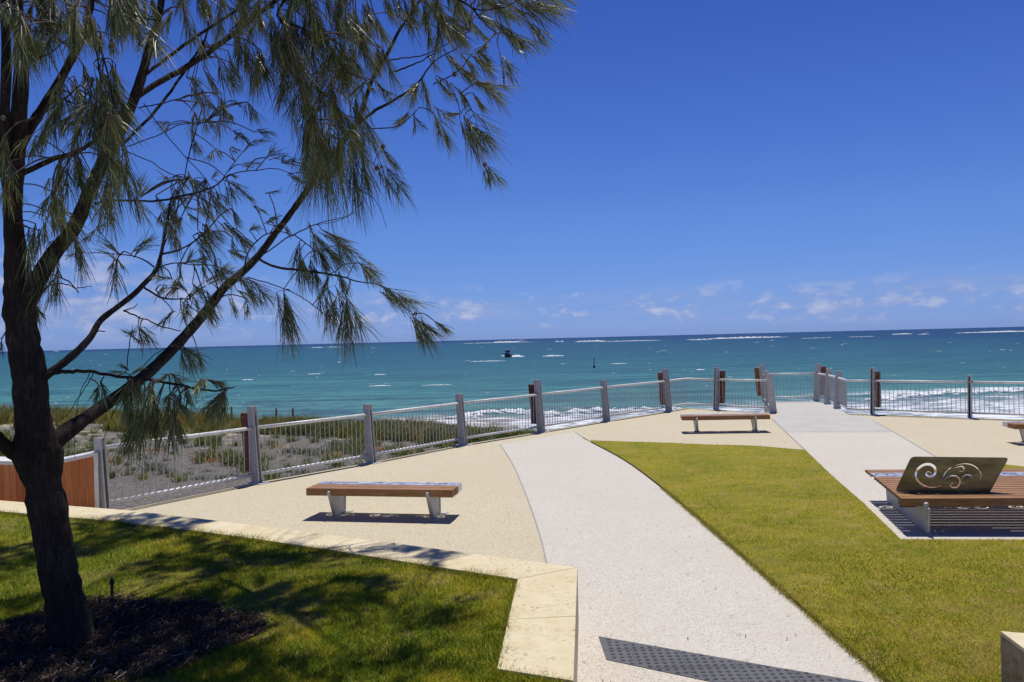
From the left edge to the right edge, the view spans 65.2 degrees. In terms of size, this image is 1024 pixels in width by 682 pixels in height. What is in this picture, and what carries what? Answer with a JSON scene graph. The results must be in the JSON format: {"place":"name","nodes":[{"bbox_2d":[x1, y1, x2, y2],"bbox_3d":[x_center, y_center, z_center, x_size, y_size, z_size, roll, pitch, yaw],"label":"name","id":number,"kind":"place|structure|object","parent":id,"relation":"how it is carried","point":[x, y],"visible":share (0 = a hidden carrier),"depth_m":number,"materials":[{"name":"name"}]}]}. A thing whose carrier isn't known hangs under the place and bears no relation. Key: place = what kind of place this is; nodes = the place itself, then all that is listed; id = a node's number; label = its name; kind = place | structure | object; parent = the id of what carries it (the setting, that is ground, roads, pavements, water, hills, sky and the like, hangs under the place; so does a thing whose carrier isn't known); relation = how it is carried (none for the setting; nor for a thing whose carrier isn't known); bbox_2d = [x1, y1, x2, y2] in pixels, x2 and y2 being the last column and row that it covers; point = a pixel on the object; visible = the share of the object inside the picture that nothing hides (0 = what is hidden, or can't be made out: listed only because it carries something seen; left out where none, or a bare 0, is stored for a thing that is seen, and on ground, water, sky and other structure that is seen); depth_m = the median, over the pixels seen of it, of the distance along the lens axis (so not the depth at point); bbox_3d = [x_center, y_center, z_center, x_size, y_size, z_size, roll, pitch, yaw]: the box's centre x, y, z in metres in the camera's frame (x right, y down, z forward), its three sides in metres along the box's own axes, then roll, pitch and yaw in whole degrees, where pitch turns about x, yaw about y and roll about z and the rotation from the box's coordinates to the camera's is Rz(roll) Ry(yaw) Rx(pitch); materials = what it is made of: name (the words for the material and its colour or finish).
{"place":"outdoors","nodes":[
{"label":"outdoors","id":0,"kind":"place"},
{"bbox_2d":[0,422,439,509],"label":"dune ground","id":1,"kind":"structure","parent":0,"point":[167,496],"depth_m":19.39,"materials":[{"name":"beige sand"}]},
{"bbox_2d":[3,430,13,438],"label":"dune plant","id":2,"kind":"object","parent":1,"relation":"on","point":[5,435],"visible":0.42,"depth_m":27.24,"materials":[{"name":"green plant"}]},
{"bbox_2d":[64,438,79,447],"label":"dune plant","id":3,"kind":"object","parent":1,"relation":"on","point":[71,442],"visible":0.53,"depth_m":24.40,"materials":[{"name":"green plant"}]},
{"bbox_2d":[64,444,88,456],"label":"dune plant","id":4,"kind":"object","parent":1,"relation":"on","point":[68,451],"visible":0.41,"depth_m":22.06,"materials":[{"name":"green plant"}]},
{"bbox_2d":[67,445,91,454],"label":"dune plant","id":5,"kind":"object","parent":1,"relation":"on","point":[84,451],"visible":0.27,"depth_m":21.46,"materials":[{"name":"green plant"}]},
{"bbox_2d":[76,441,93,447],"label":"dune plant","id":6,"kind":"object","parent":1,"relation":"on","point":[90,446],"visible":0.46,"depth_m":24.25,"materials":[{"name":"green plant"}]},
{"bbox_2d":[80,433,102,441],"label":"dune plant","id":7,"kind":"object","parent":1,"relation":"on","point":[93,436],"visible":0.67,"depth_m":26.68,"materials":[{"name":"green plant"}]},
{"bbox_2d":[72,447,114,453],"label":"dune plant","id":8,"kind":"object","parent":1,"relation":"on","point":[90,450],"visible":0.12,"depth_m":20.64,"materials":[{"name":"green plant"}]},
{"bbox_2d":[107,455,127,462],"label":"dune plant","id":9,"kind":"object","parent":1,"relation":"on","point":[110,461],"visible":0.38,"depth_m":20.51,"materials":[{"name":"green plant"}]},
{"bbox_2d":[109,465,126,478],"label":"dune plant","id":10,"kind":"object","parent":1,"relation":"on","point":[111,475],"visible":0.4,"depth_m":17.46,"materials":[{"name":"green plant"}]},
{"bbox_2d":[110,455,125,464],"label":"dune plant","id":11,"kind":"object","parent":1,"relation":"on","point":[117,463],"visible":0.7,"depth_m":19.93,"materials":[{"name":"green plant"}]},
{"bbox_2d":[119,466,135,475],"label":"dune plant","id":12,"kind":"object","parent":1,"relation":"on","point":[126,473],"visible":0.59,"depth_m":17.76,"materials":[{"name":"green plant"}]},
{"bbox_2d":[131,468,149,479],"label":"dune plant","id":13,"kind":"object","parent":1,"relation":"on","point":[145,475],"visible":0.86,"depth_m":17.26,"materials":[{"name":"green plant"}]},
{"bbox_2d":[134,453,155,459],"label":"dune plant","id":14,"kind":"object","parent":1,"relation":"on","point":[145,456],"visible":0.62,"depth_m":20.95,"materials":[{"name":"green plant"}]},
{"bbox_2d":[130,459,168,471],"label":"dune plant","id":15,"kind":"object","parent":1,"relation":"on","point":[153,469],"visible":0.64,"depth_m":18.44,"materials":[{"name":"green plant"}]},
{"bbox_2d":[151,465,178,474],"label":"dune plant","id":16,"kind":"object","parent":1,"relation":"on","point":[161,471],"visible":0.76,"depth_m":17.80,"materials":[{"name":"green plant"}]},
{"bbox_2d":[153,469,193,481],"bbox_3d":[-7.070,2.848,16.863,0.545,0.282,0.812,-1,0,40],"label":"dune plant","id":17,"kind":"object","parent":1,"relation":"on","point":[178,478],"visible":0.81,"depth_m":16.91,"materials":[{"name":"green plant"}]},
{"bbox_2d":[190,453,204,463],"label":"dune plant","id":18,"kind":"object","parent":1,"relation":"on","point":[197,462],"visible":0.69,"depth_m":19.60,"materials":[{"name":"green plant"}]},
{"bbox_2d":[186,473,214,479],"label":"dune plant","id":19,"kind":"object","parent":1,"relation":"on","point":[202,477],"visible":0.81,"depth_m":17.21,"materials":[{"name":"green plant"}]},
{"bbox_2d":[186,429,215,445],"bbox_3d":[-9.250,2.882,24.052,1.306,0.561,0.876,-1,0,20],"label":"dune plant","id":20,"kind":"object","parent":1,"relation":"on","point":[197,441],"visible":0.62,"depth_m":24.00,"materials":[{"name":"green plant"}]},
{"bbox_2d":[184,444,226,461],"bbox_3d":[-7.728,2.825,20.169,1.160,0.439,1.015,-1,0,33],"label":"dune plant","id":21,"kind":"object","parent":1,"relation":"on","point":[213,454],"visible":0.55,"depth_m":20.10,"materials":[{"name":"green plant"}]},
{"bbox_2d":[3,404,407,423],"bbox_3d":[-18.483,3.761,37.327,35.090,1.769,0.945,-1,0,31],"label":"rope fence","id":22,"kind":"object","parent":1,"relation":"on","point":[231,408],"visible":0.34,"depth_m":32.47,"materials":[{"name":"beige fabric"}]},
{"bbox_2d":[194,429,227,443],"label":"dune plant","id":23,"kind":"object","parent":1,"relation":"on","point":[214,436],"visible":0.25,"depth_m":24.69,"materials":[{"name":"green plant"}]},
{"bbox_2d":[195,455,228,462],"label":"dune plant","id":24,"kind":"object","parent":1,"relation":"on","point":[209,460],"visible":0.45,"depth_m":19.86,"materials":[{"name":"green plant"}]},
{"bbox_2d":[203,436,225,446],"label":"dune plant","id":25,"kind":"object","parent":1,"relation":"on","point":[208,442],"visible":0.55,"depth_m":23.89,"materials":[{"name":"green plant"}]},
{"bbox_2d":[206,439,223,448],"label":"dune plant","id":26,"kind":"object","parent":1,"relation":"on","point":[213,445],"visible":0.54,"depth_m":23.31,"materials":[{"name":"green plant"}]},
{"bbox_2d":[212,474,230,479],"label":"dune plant","id":27,"kind":"object","parent":1,"relation":"on","point":[220,477],"visible":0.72,"depth_m":17.29,"materials":[{"name":"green plant"}]},
{"bbox_2d":[210,447,237,457],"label":"dune plant","id":28,"kind":"object","parent":1,"relation":"on","point":[223,453],"visible":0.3,"depth_m":20.74,"materials":[{"name":"green plant"}]},
{"bbox_2d":[207,448,243,465],"bbox_3d":[-6.766,2.832,19.306,1.444,0.359,1.264,-1,0,23],"label":"dune plant","id":29,"kind":"object","parent":1,"relation":"on","point":[236,461],"visible":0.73,"depth_m":19.23,"materials":[{"name":"green plant"}]},
{"bbox_2d":[217,447,240,459],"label":"dune plant","id":30,"kind":"object","parent":1,"relation":"on","point":[231,455],"visible":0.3,"depth_m":19.73,"materials":[{"name":"green plant"}]},
{"bbox_2d":[225,470,238,475],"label":"dune plant","id":31,"kind":"object","parent":1,"relation":"on","point":[232,474],"visible":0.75,"depth_m":17.81,"materials":[{"name":"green plant"}]},
{"bbox_2d":[0,401,470,446],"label":"dune grass","id":32,"kind":"structure","parent":1,"relation":"on","point":[7,414],"depth_m":29.98,"materials":[{"name":"green plant"}]},
{"bbox_2d":[234,461,248,472],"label":"dune plant","id":33,"kind":"object","parent":1,"relation":"on","point":[241,467],"visible":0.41,"depth_m":18.43,"materials":[{"name":"green plant"}]},
{"bbox_2d":[237,458,277,473],"bbox_3d":[-5.759,2.849,18.162,1.121,0.351,0.981,-1,0,39],"label":"dune plant","id":34,"kind":"object","parent":1,"relation":"on","point":[263,466],"visible":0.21,"depth_m":18.16,"materials":[{"name":"green plant"}]},
{"bbox_2d":[239,448,277,462],"bbox_3d":[-6.355,2.823,19.686,1.326,0.410,1.160,-1,0,42],"label":"dune plant","id":35,"kind":"object","parent":1,"relation":"on","point":[262,458],"visible":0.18,"depth_m":19.67,"materials":[{"name":"green plant"}]},
{"bbox_2d":[237,463,287,480],"bbox_3d":[-5.013,2.684,16.286,1.040,0.440,0.698,-1,0,-31],"label":"dune plant","id":36,"kind":"object","parent":1,"relation":"on","point":[267,476],"visible":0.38,"depth_m":16.37,"materials":[{"name":"green plant"}]},
{"bbox_2d":[261,438,279,445],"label":"dune plant","id":37,"kind":"object","parent":1,"relation":"on","point":[268,443],"visible":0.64,"depth_m":24.01,"materials":[{"name":"green plant"}]},
{"bbox_2d":[271,431,281,438],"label":"dune plant","id":38,"kind":"object","parent":1,"relation":"on","point":[277,435],"visible":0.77,"depth_m":26.28,"materials":[{"name":"green plant"}]},
{"bbox_2d":[278,461,294,472],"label":"dune plant","id":39,"kind":"object","parent":1,"relation":"on","point":[288,464],"visible":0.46,"depth_m":17.75,"materials":[{"name":"green plant"}]},
{"bbox_2d":[279,433,302,442],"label":"dune plant","id":40,"kind":"object","parent":1,"relation":"on","point":[293,439],"visible":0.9,"depth_m":24.66,"materials":[{"name":"green plant"}]},
{"bbox_2d":[276,442,310,453],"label":"dune plant","id":41,"kind":"object","parent":1,"relation":"on","point":[288,449],"visible":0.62,"depth_m":21.76,"materials":[{"name":"green plant"}]},
{"bbox_2d":[283,468,317,475],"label":"dune plant","id":42,"kind":"object","parent":1,"relation":"on","point":[302,471],"visible":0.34,"depth_m":17.00,"materials":[{"name":"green plant"}]},
{"bbox_2d":[303,434,326,442],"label":"dune plant","id":43,"kind":"object","parent":1,"relation":"on","point":[313,439],"visible":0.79,"depth_m":24.21,"materials":[{"name":"green plant"}]},
{"bbox_2d":[300,443,340,456],"bbox_3d":[-4.996,2.851,21.037,0.972,0.318,1.327,-1,0,23],"label":"dune plant","id":44,"kind":"object","parent":1,"relation":"on","point":[316,452],"visible":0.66,"depth_m":20.95,"materials":[{"name":"green plant"}]},
{"bbox_2d":[312,422,340,438],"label":"dune plant","id":45,"kind":"object","parent":1,"relation":"on","point":[322,431],"visible":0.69,"depth_m":25.63,"materials":[{"name":"green plant"}]},
{"bbox_2d":[317,446,339,461],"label":"dune plant","id":46,"kind":"object","parent":1,"relation":"on","point":[329,452],"visible":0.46,"depth_m":19.39,"materials":[{"name":"green plant"}]},
{"bbox_2d":[321,436,345,451],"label":"dune plant","id":47,"kind":"object","parent":1,"relation":"on","point":[331,443],"visible":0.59,"depth_m":22.11,"materials":[{"name":"green plant"}]},
{"bbox_2d":[323,449,349,465],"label":"dune plant","id":48,"kind":"object","parent":1,"relation":"on","point":[336,464],"visible":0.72,"depth_m":18.37,"materials":[{"name":"green plant"}]},
{"bbox_2d":[333,444,358,454],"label":"dune plant","id":49,"kind":"object","parent":1,"relation":"on","point":[347,450],"visible":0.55,"depth_m":20.86,"materials":[{"name":"green plant"}]},
{"bbox_2d":[342,438,364,451],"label":"dune plant","id":50,"kind":"object","parent":1,"relation":"on","point":[354,445],"visible":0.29,"depth_m":21.64,"materials":[{"name":"green plant"}]},
{"bbox_2d":[344,436,363,444],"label":"dune plant","id":51,"kind":"object","parent":1,"relation":"on","point":[350,441],"visible":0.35,"depth_m":23.24,"materials":[{"name":"green plant"}]},
{"bbox_2d":[341,443,378,455],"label":"dune plant","id":52,"kind":"object","parent":1,"relation":"on","point":[360,449],"visible":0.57,"depth_m":20.63,"materials":[{"name":"green plant"}]},
{"bbox_2d":[349,432,381,442],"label":"dune plant","id":53,"kind":"object","parent":1,"relation":"on","point":[362,437],"visible":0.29,"depth_m":23.70,"materials":[{"name":"green plant"}]},
{"bbox_2d":[375,439,383,446],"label":"dune plant","id":54,"kind":"object","parent":1,"relation":"on","point":[378,443],"visible":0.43,"depth_m":22.88,"materials":[{"name":"green plant"}]},
{"bbox_2d":[382,442,402,450],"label":"dune plant","id":55,"kind":"object","parent":1,"relation":"on","point":[390,448],"visible":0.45,"depth_m":21.87,"materials":[{"name":"green plant"}]},
{"bbox_2d":[381,447,417,458],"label":"dune plant","id":56,"kind":"object","parent":1,"relation":"on","point":[397,454],"visible":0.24,"depth_m":18.73,"materials":[{"name":"green plant"}]},
{"bbox_2d":[387,432,412,441],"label":"dune plant","id":57,"kind":"object","parent":1,"relation":"on","point":[398,439],"visible":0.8,"depth_m":23.92,"materials":[{"name":"green plant"}]},
{"bbox_2d":[393,444,420,455],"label":"dune plant","id":58,"kind":"object","parent":1,"relation":"on","point":[404,451],"visible":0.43,"depth_m":19.98,"materials":[{"name":"green plant"}]},
{"bbox_2d":[259,415,556,447],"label":"creeper leaves","id":59,"kind":"object","parent":1,"relation":"on","point":[487,429],"visible":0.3,"depth_m":24.94,"materials":[{"name":"green plant"}]},
{"bbox_2d":[434,442,455,448],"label":"dune plant","id":60,"kind":"object","parent":1,"relation":"on","point":[444,445],"visible":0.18,"depth_m":20.68,"materials":[{"name":"green plant"}]},
{"bbox_2d":[0,509,576,681],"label":"garden lawn","id":61,"kind":"structure","parent":0,"point":[269,587],"depth_m":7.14,"materials":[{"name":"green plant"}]},
{"bbox_2d":[109,577,114,597],"bbox_3d":[-3.452,2.129,6.906,0.042,0.180,0.042,-1,0,0],"label":"sprinkler","id":62,"kind":"object","parent":61,"relation":"on","point":[111,581],"visible":0.92,"depth_m":6.90,"materials":[{"name":"black plastic"}]},
{"bbox_2d":[0,591,270,681],"bbox_3d":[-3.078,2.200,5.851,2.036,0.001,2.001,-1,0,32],"label":"mulch","id":63,"kind":"object","parent":61,"relation":"on","point":[135,655],"visible":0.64,"depth_m":5.79,"materials":[{"name":"brown plant"}]},
{"bbox_2d":[0,0,580,650],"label":"sheoak tree","id":64,"kind":"object","parent":63,"relation":"on","point":[34,450],"visible":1,"depth_m":6.10,"materials":[{"name":"green plant"}]},
{"bbox_2d":[0,327,1023,431],"bbox_3d":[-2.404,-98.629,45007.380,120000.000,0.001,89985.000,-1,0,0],"label":"sea","id":65,"kind":"structure","parent":0,"point":[413,376],"depth_m":160.71,"materials":[{"name":"liquid"}]},
{"bbox_2d":[55,332,948,403],"bbox_3d":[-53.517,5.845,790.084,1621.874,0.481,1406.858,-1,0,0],"label":"whitecaps","id":66,"kind":"object","parent":65,"relation":"on","point":[572,347],"visible":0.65,"depth_m":385.22,"materials":[{"name":"liquid"}]},
{"bbox_2d":[504,349,511,356],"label":"motor boat","id":67,"kind":"object","parent":65,"relation":"on","point":[507,353],"visible":0.85,"depth_m":292.27,"materials":[{"name":"grey paint"}]},
{"bbox_2d":[446,406,682,418],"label":"shore surf","id":68,"kind":"structure","parent":65,"relation":"on","point":[476,415],"depth_m":70.56,"materials":[{"name":"liquid"}]},
{"bbox_2d":[865,388,1022,400],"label":"shore breaker","id":69,"kind":"object","parent":65,"relation":"in","point":[903,395],"visible":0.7,"depth_m":80.03,"materials":[{"name":"liquid"}]},
{"bbox_2d":[0,0,1023,351],"label":"sky","id":70,"kind":"structure","parent":0,"point":[675,167],"materials":[{"name":"blue"}]},
{"bbox_2d":[131,401,1023,681],"bbox_3d":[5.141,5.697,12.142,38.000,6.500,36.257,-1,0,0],"label":"plaza paving","id":71,"kind":"structure","parent":0,"point":[487,509],"depth_m":14.45,"materials":[{"name":"beige concrete"}]},
{"bbox_2d":[0,451,99,507],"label":"timber barrier","id":72,"kind":"object","parent":71,"relation":"on","point":[12,487],"visible":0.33,"depth_m":12.44,"materials":[{"name":"brown wood"}]},
{"bbox_2d":[0,500,578,681],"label":"limestone wall","id":73,"kind":"structure","parent":71,"relation":"on","point":[543,638],"depth_m":7.22,"materials":[{"name":"beige stone"}]},
{"bbox_2d":[306,481,461,519],"bbox_3d":[-1.909,2.392,11.998,2.260,0.453,0.634,-1,0,11],"label":"bench","id":74,"kind":"object","parent":71,"relation":"on","point":[338,492],"visible":1,"depth_m":11.86,"materials":[{"name":"brown wood"}]},
{"bbox_2d":[93,369,675,508],"bbox_3d":[-0.756,1.847,20.118,0.960,1.450,19.090,-1,0,39],"label":"metal fence","id":75,"kind":"object","parent":71,"relation":"on","point":[250,428],"visible":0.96,"depth_m":17.27,"materials":[{"name":"metal"}]},
{"bbox_2d":[121,407,688,509],"bbox_3d":[-0.199,2.544,20.643,0.678,0.001,20.342,-1,0,39],"label":"paving border","id":76,"kind":"object","parent":71,"relation":"on","point":[187,497],"visible":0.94,"depth_m":16.55,"materials":[{"name":"beige concrete"}]},
{"bbox_2d":[669,367,768,410],"bbox_3d":[7.003,1.636,26.904,3.256,1.460,1.516,-1,0,40],"label":"metal fence","id":77,"kind":"object","parent":71,"relation":"on","point":[719,388],"visible":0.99,"depth_m":27.44,"materials":[{"name":"metal"}]},
{"bbox_2d":[680,413,769,432],"bbox_3d":[5.659,2.185,21.301,2.260,0.453,0.634,-1,0,5],"label":"bench","id":78,"kind":"object","parent":71,"relation":"on","point":[752,417],"visible":1,"depth_m":21.09,"materials":[{"name":"wood"}]},
{"bbox_2d":[754,363,846,412],"bbox_3d":[9.962,1.581,27.794,2.577,1.420,4.941,-1,0,12],"label":"metal fence","id":79,"kind":"object","parent":71,"relation":"on","point":[824,385],"visible":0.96,"depth_m":28.49,"materials":[{"name":"metal"}]},
{"bbox_2d":[851,413,1017,419],"bbox_3d":[12.925,2.217,23.145,5.990,0.001,0.213,-1,0,38],"label":"paving border","id":80,"kind":"object","parent":71,"relation":"on","point":[947,417],"visible":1,"depth_m":23.22,"materials":[{"name":"beige concrete"}]},
{"bbox_2d":[847,367,1023,418],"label":"metal fence","id":81,"kind":"object","parent":71,"relation":"on","point":[875,380],"visible":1,"depth_m":23.72,"materials":[{"name":"metal"}]},
{"bbox_2d":[1001,631,1023,681],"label":"stone block wall","id":82,"kind":"structure","parent":71,"relation":"on","point":[1012,656],"depth_m":5.45,"materials":[{"name":"stone"}]},
{"bbox_2d":[1002,421,1023,441],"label":"bench","id":83,"kind":"object","parent":71,"relation":"on","point":[1019,425],"visible":1,"depth_m":17.95,"materials":[{"name":"wood"}]},
{"bbox_2d":[244,331,1023,385],"bbox_3d":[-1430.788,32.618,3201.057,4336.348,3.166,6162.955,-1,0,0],"label":"breaking waves","id":84,"kind":"object","parent":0,"point":[653,340],"visible":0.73,"depth_m":1087.90,"materials":[{"name":"liquid"}]},
{"bbox_2d":[501,432,883,681],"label":"path","id":85,"kind":"structure","parent":0,"point":[662,599],"depth_m":8.82,"materials":[{"name":"grey concrete"}]},
{"bbox_2d":[500,444,546,562],"bbox_3d":[0.149,2.558,12.838,0.255,0.001,13.962,-1,0,-3],"label":"path joint","id":86,"kind":"object","parent":85,"relation":"on","point":[531,509],"visible":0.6,"depth_m":11.86,"materials":[{"name":"grey concrete"}]},
{"bbox_2d":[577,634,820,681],"bbox_3d":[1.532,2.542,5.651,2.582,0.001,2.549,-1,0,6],"label":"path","id":87,"kind":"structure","parent":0,"point":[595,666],"depth_m":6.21,"materials":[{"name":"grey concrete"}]},
{"bbox_2d":[598,636,861,681],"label":"tactile paving","id":88,"kind":"structure","parent":87,"relation":"on","point":[706,668],"depth_m":6.24,"materials":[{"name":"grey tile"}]},
{"bbox_2d":[583,437,1023,681],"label":"lawn","id":89,"kind":"structure","parent":0,"point":[710,453],"depth_m":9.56,"materials":[{"name":"green plant"}]},
{"bbox_2d":[773,401,890,431],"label":"path","id":90,"kind":"structure","parent":0,"point":[805,416],"depth_m":23.40,"materials":[{"name":"grey concrete"}]},
{"bbox_2d":[787,424,1023,539],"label":"path","id":91,"kind":"structure","parent":0,"point":[846,459],"depth_m":13.49,"materials":[{"name":"grey concrete"}]},
{"bbox_2d":[871,419,935,456],"bbox_3d":[9.368,2.315,19.128,0.046,0.001,8.752,-1,0,15],"label":"path joint","id":92,"kind":"object","parent":91,"relation":"on","point":[905,438],"visible":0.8,"depth_m":18.65,"materials":[{"name":"grey concrete"}]},
{"bbox_2d":[865,457,1023,535],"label":"platform seat","id":93,"kind":"object","parent":91,"relation":"on","point":[913,493],"visible":1,"depth_m":10.50,"materials":[{"name":"brown wood"}]},
{"bbox_2d":[1003,464,1023,468],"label":"lawn","id":94,"kind":"structure","parent":0,"point":[1006,466],"depth_m":14.69,"materials":[{"name":"green plant"}]}
]}

